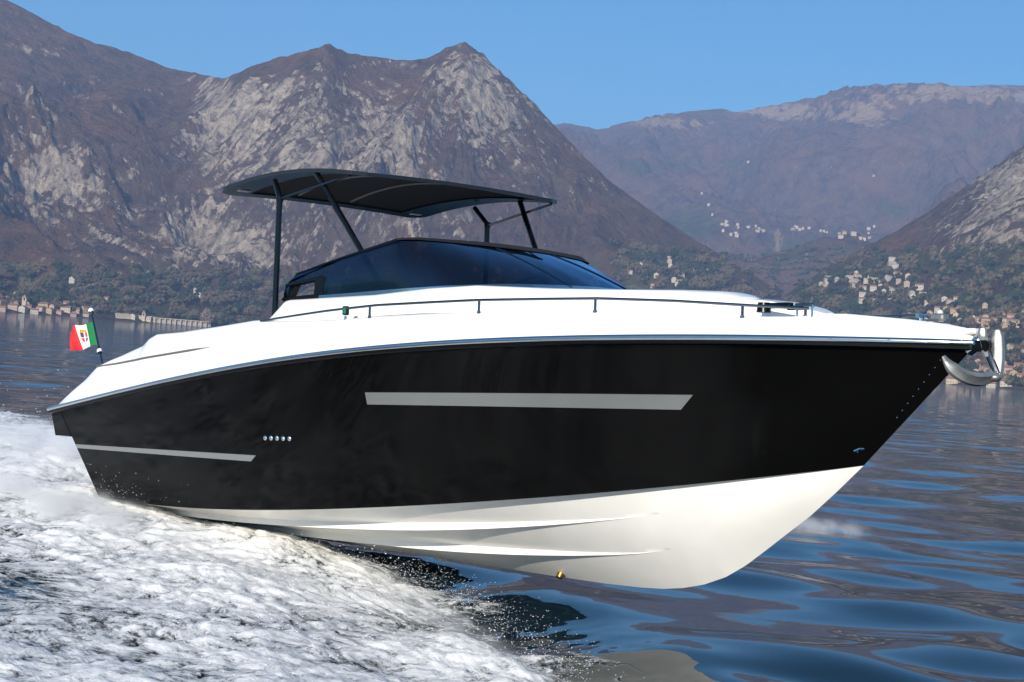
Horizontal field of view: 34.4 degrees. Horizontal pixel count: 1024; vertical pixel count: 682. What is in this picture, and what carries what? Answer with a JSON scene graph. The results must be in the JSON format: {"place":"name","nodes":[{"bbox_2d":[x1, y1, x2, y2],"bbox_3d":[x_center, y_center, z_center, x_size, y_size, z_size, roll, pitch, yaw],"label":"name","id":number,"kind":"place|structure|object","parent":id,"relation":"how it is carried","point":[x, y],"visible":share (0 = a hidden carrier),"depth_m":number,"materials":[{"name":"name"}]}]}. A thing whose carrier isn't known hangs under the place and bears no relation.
{"place":"outdoors","nodes":[
{"label":"outdoors","id":0,"kind":"place"},
{"bbox_2d":[0,0,782,327],"bbox_3d":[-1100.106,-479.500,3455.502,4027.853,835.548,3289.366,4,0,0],"label":"mountain","id":1,"kind":"structure","parent":0,"point":[116,158],"depth_m":3346.69,"materials":[{"name":"grey stone"}]},
{"bbox_2d":[0,305,6,311],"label":"village house","id":2,"kind":"structure","parent":1,"relation":"on","point":[3,308],"depth_m":2315.35,"materials":[{"name":"paint"}]},
{"bbox_2d":[0,299,7,305],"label":"village house","id":3,"kind":"structure","parent":1,"relation":"on","point":[3,302],"depth_m":2340.20,"materials":[{"name":"paint"}]},
{"bbox_2d":[8,303,19,310],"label":"village house","id":4,"kind":"structure","parent":1,"relation":"on","point":[13,306],"depth_m":2333.76,"materials":[{"name":"beige paint"}]},
{"bbox_2d":[18,305,27,312],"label":"village house","id":5,"kind":"structure","parent":1,"relation":"on","point":[23,308],"depth_m":2331.56,"materials":[{"name":"paint"}]},
{"bbox_2d":[22,295,26,305],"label":"bell tower","id":6,"kind":"structure","parent":1,"relation":"on","point":[24,303],"depth_m":2347.66,"materials":[{"name":"ceramic"}]},
{"bbox_2d":[30,308,38,313],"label":"village house","id":7,"kind":"structure","parent":1,"relation":"on","point":[34,310],"depth_m":2335.93,"materials":[{"name":"paint"}]},
{"bbox_2d":[36,305,45,311],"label":"village house","id":8,"kind":"structure","parent":1,"relation":"on","point":[42,308],"depth_m":2351.71,"materials":[{"name":"beige paint"}]},
{"bbox_2d":[38,302,48,308],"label":"village house","id":9,"kind":"structure","parent":1,"relation":"on","point":[46,304],"depth_m":2369.33,"materials":[{"name":"beige paint"}]},
{"bbox_2d":[46,308,54,314],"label":"village house","id":10,"kind":"structure","parent":1,"relation":"on","point":[51,311],"depth_m":2350.09,"materials":[{"name":"paint"}]},
{"bbox_2d":[49,304,57,309],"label":"village house","id":11,"kind":"structure","parent":1,"relation":"on","point":[53,306],"depth_m":2369.54,"materials":[{"name":"beige paint"}]},
{"bbox_2d":[56,310,63,314],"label":"village house","id":12,"kind":"structure","parent":1,"relation":"on","point":[60,312],"depth_m":2358.03,"materials":[{"name":"paint"}]},
{"bbox_2d":[60,306,71,312],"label":"village house","id":13,"kind":"structure","parent":1,"relation":"on","point":[66,309],"depth_m":2371.47,"materials":[{"name":"paint"}]},
{"bbox_2d":[69,276,74,282],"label":"village house","id":14,"kind":"structure","parent":1,"relation":"on","point":[71,280],"depth_m":2595.99,"materials":[{"name":"paint"}]},
{"bbox_2d":[70,312,76,316],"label":"village house","id":15,"kind":"structure","parent":1,"relation":"on","point":[72,314],"depth_m":2360.54,"materials":[{"name":"paint"}]},
{"bbox_2d":[81,305,89,311],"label":"village house","id":16,"kind":"structure","parent":1,"relation":"on","point":[85,308],"depth_m":2388.85,"materials":[{"name":"beige paint"}]},
{"bbox_2d":[83,312,88,316],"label":"village house","id":17,"kind":"structure","parent":1,"relation":"on","point":[85,314],"depth_m":2373.66,"materials":[{"name":"paint"}]},
{"bbox_2d":[115,313,131,318],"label":"village house","id":18,"kind":"structure","parent":1,"relation":"on","point":[123,316],"depth_m":2400.84,"materials":[{"name":"paint"}]},
{"bbox_2d":[130,313,137,319],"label":"village house","id":19,"kind":"structure","parent":1,"relation":"on","point":[134,316],"depth_m":2404.89,"materials":[{"name":"white paint"}]},
{"bbox_2d":[142,310,145,320],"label":"bell tower","id":20,"kind":"structure","parent":1,"relation":"on","point":[143,317],"depth_m":2408.16,"materials":[{"name":"paint"}]},
{"bbox_2d":[138,315,152,321],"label":"village house","id":21,"kind":"structure","parent":1,"relation":"on","point":[148,318],"depth_m":2412.30,"materials":[{"name":"paint"}]},
{"bbox_2d":[0,259,314,324],"bbox_3d":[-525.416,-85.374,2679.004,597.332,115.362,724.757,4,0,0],"label":"shore woods","id":22,"kind":"object","parent":1,"relation":"on","point":[103,277],"visible":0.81,"depth_m":2598.37,"materials":[{"name":"green plant"}]},
{"bbox_2d":[154,317,210,326],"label":"arcaded wall","id":23,"kind":"structure","parent":1,"relation":"on","point":[182,322],"depth_m":2426.12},
{"bbox_2d":[200,309,213,322],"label":"bare tree","id":24,"kind":"object","parent":1,"relation":"on","point":[206,317],"visible":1,"depth_m":2436.66,"materials":[{"name":"grey plant"}]},
{"bbox_2d":[0,312,1023,681],"bbox_3d":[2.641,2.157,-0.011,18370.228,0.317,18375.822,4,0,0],"label":"water","id":25,"kind":"structure","parent":0,"point":[898,556],"depth_m":14.15,"materials":[{"name":"blue liquid"}]},
{"bbox_2d":[1,379,615,681],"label":"spray droplets","id":26,"kind":"object","parent":25,"relation":"on","point":[304,568],"visible":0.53,"depth_m":11.97,"materials":[{"name":"white liquid"}]},
{"bbox_2d":[0,407,617,681],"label":"wake foam","id":27,"kind":"object","parent":25,"relation":"on","point":[460,658],"visible":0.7,"depth_m":11.38,"materials":[{"name":"white liquid"}]},
{"bbox_2d":[47,168,991,588],"bbox_3d":[-0.259,0.210,13.376,3.114,3.186,9.525,4,-3,-40],"label":"motorboat","id":28,"kind":"object","parent":25,"relation":"on","point":[537,410],"visible":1,"depth_m":11.82,"materials":[{"name":"white gelcoat"},{"name":"black gelcoat"},{"name":"tinted glass"}]},
{"bbox_2d":[365,392,692,409],"bbox_3d":[0.031,0.403,11.464,2.715,0.294,0.127,4,0,34],"label":"hull window","id":29,"kind":"structure","parent":28,"relation":"in","point":[556,400],"depth_m":11.33,"materials":[{"name":"grey glass"}]},
{"bbox_2d":[942,328,1004,385],"bbox_3d":[2.683,0.092,9.733,0.382,0.348,0.293,4,-3,-40],"label":"anchor","id":30,"kind":"object","parent":28,"relation":"hanging from","point":[994,356],"visible":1,"depth_m":9.71,"materials":[{"name":"metal"}]},
{"bbox_2d":[8,0,1023,129],"label":"sky","id":31,"kind":"structure","parent":0,"point":[595,64],"materials":[{"name":"blue"}]},
{"bbox_2d":[555,82,1023,295],"bbox_3d":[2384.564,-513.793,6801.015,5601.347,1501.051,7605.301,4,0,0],"label":"mountain","id":32,"kind":"structure","parent":0,"point":[917,150],"depth_m":6652.26,"materials":[{"name":"grey stone"}]},
{"bbox_2d":[780,144,1023,389],"bbox_3d":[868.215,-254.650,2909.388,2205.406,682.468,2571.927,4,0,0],"label":"hill","id":33,"kind":"structure","parent":0,"point":[984,208],"depth_m":2865.04,"materials":[{"name":"grey stone"}]},
{"bbox_2d":[609,237,1023,386],"bbox_3d":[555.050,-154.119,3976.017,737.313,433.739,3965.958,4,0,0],"label":"valley woods","id":34,"kind":"object","parent":33,"relation":"on","point":[972,286],"visible":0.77,"depth_m":2804.20,"materials":[{"name":"green plant"}]},
{"bbox_2d":[845,275,854,281],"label":"village house","id":35,"kind":"structure","parent":33,"relation":"on","point":[850,276],"depth_m":2889.86,"materials":[{"name":"paint"}]},
{"bbox_2d":[850,278,859,282],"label":"village house","id":36,"kind":"structure","parent":33,"relation":"on","point":[854,280],"depth_m":2875.99,"materials":[{"name":"tile"}]},
{"bbox_2d":[858,297,865,303],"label":"village house","id":37,"kind":"structure","parent":33,"relation":"on","point":[860,299],"depth_m":2768.12,"materials":[{"name":"paint"}]},
{"bbox_2d":[859,292,865,296],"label":"village house","id":38,"kind":"structure","parent":33,"relation":"on","point":[861,294],"depth_m":2783.90,"materials":[{"name":"paint"}]},
{"bbox_2d":[870,285,876,291],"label":"village house","id":39,"kind":"structure","parent":33,"relation":"on","point":[873,288],"depth_m":2786.69,"materials":[{"name":"paint"}]},
{"bbox_2d":[885,275,892,281],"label":"village house","id":40,"kind":"structure","parent":33,"relation":"on","point":[888,277],"depth_m":2815.69,"materials":[{"name":"ceramic"}]},
{"bbox_2d":[891,263,898,268],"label":"village house","id":41,"kind":"structure","parent":33,"relation":"on","point":[894,265],"depth_m":2858.19,"materials":[{"name":"tile"}]},
{"bbox_2d":[904,280,909,287],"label":"village house","id":42,"kind":"structure","parent":33,"relation":"on","point":[906,283],"depth_m":2756.03,"materials":[{"name":"paint"}]},
{"bbox_2d":[915,283,923,290],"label":"village house","id":43,"kind":"structure","parent":33,"relation":"on","point":[920,286],"depth_m":2742.98,"materials":[{"name":"ceramic"}]},
{"bbox_2d":[934,306,940,312],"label":"village house","id":44,"kind":"structure","parent":33,"relation":"on","point":[936,308],"depth_m":2416.42,"materials":[{"name":"ceramic"}]},
{"bbox_2d":[946,298,952,303],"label":"village house","id":45,"kind":"structure","parent":33,"relation":"on","point":[948,300],"depth_m":2419.84,"materials":[{"name":"paint"}]},
{"bbox_2d":[945,376,957,383],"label":"village house","id":46,"kind":"structure","parent":33,"relation":"on","point":[950,380],"depth_m":2060.74,"materials":[{"name":"paint"}]},
{"bbox_2d":[950,307,955,313],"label":"village house","id":47,"kind":"structure","parent":33,"relation":"on","point":[952,310],"depth_m":2375.72,"materials":[{"name":"paint"}]},
{"bbox_2d":[980,365,988,371],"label":"village house","id":48,"kind":"structure","parent":33,"relation":"on","point":[984,368],"depth_m":2077.70,"materials":[{"name":"brown tile"}]},
{"bbox_2d":[982,302,987,308],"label":"village house","id":49,"kind":"structure","parent":33,"relation":"on","point":[985,305],"depth_m":2343.41,"materials":[{"name":"brown tile"}]},
{"bbox_2d":[981,317,990,326],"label":"village house","id":50,"kind":"structure","parent":33,"relation":"on","point":[985,319],"depth_m":2272.59,"materials":[{"name":"paint"}]},
{"bbox_2d":[983,321,989,328],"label":"village house","id":51,"kind":"structure","parent":33,"relation":"on","point":[985,322],"depth_m":2244.97,"materials":[{"name":"ceramic"}]},
{"bbox_2d":[986,382,996,387],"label":"village house","id":52,"kind":"structure","parent":33,"relation":"on","point":[992,385],"depth_m":2028.35,"materials":[{"name":"paint"}]},
{"bbox_2d":[1001,322,1007,328],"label":"village house","id":53,"kind":"structure","parent":33,"relation":"on","point":[1004,324],"depth_m":2233.02,"materials":[{"name":"brown tile"}]},
{"bbox_2d":[999,379,1011,386],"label":"village house","id":54,"kind":"structure","parent":33,"relation":"on","point":[1002,383],"depth_m":2028.65,"materials":[{"name":"white paint"}]},
{"bbox_2d":[1003,365,1013,373],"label":"village house","id":55,"kind":"structure","parent":33,"relation":"on","point":[1006,367],"depth_m":2068.04,"materials":[{"name":"paint"}]},
{"bbox_2d":[1006,343,1013,349],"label":"village house","id":56,"kind":"structure","parent":33,"relation":"on","point":[1009,346],"depth_m":2147.82,"materials":[{"name":"brown tile"}]},
{"bbox_2d":[1006,370,1016,375],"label":"village house","id":57,"kind":"structure","parent":33,"relation":"on","point":[1012,372],"depth_m":2052.94,"materials":[{"name":"beige paint"}]},
{"bbox_2d":[1007,313,1015,317],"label":"village house","id":58,"kind":"structure","parent":33,"relation":"on","point":[1010,315],"depth_m":2263.47,"materials":[{"name":"ceramic"}]},
{"bbox_2d":[1007,318,1019,327],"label":"village house","id":59,"kind":"structure","parent":33,"relation":"on","point":[1011,319],"depth_m":2241.38,"materials":[{"name":"paint"}]}
]}

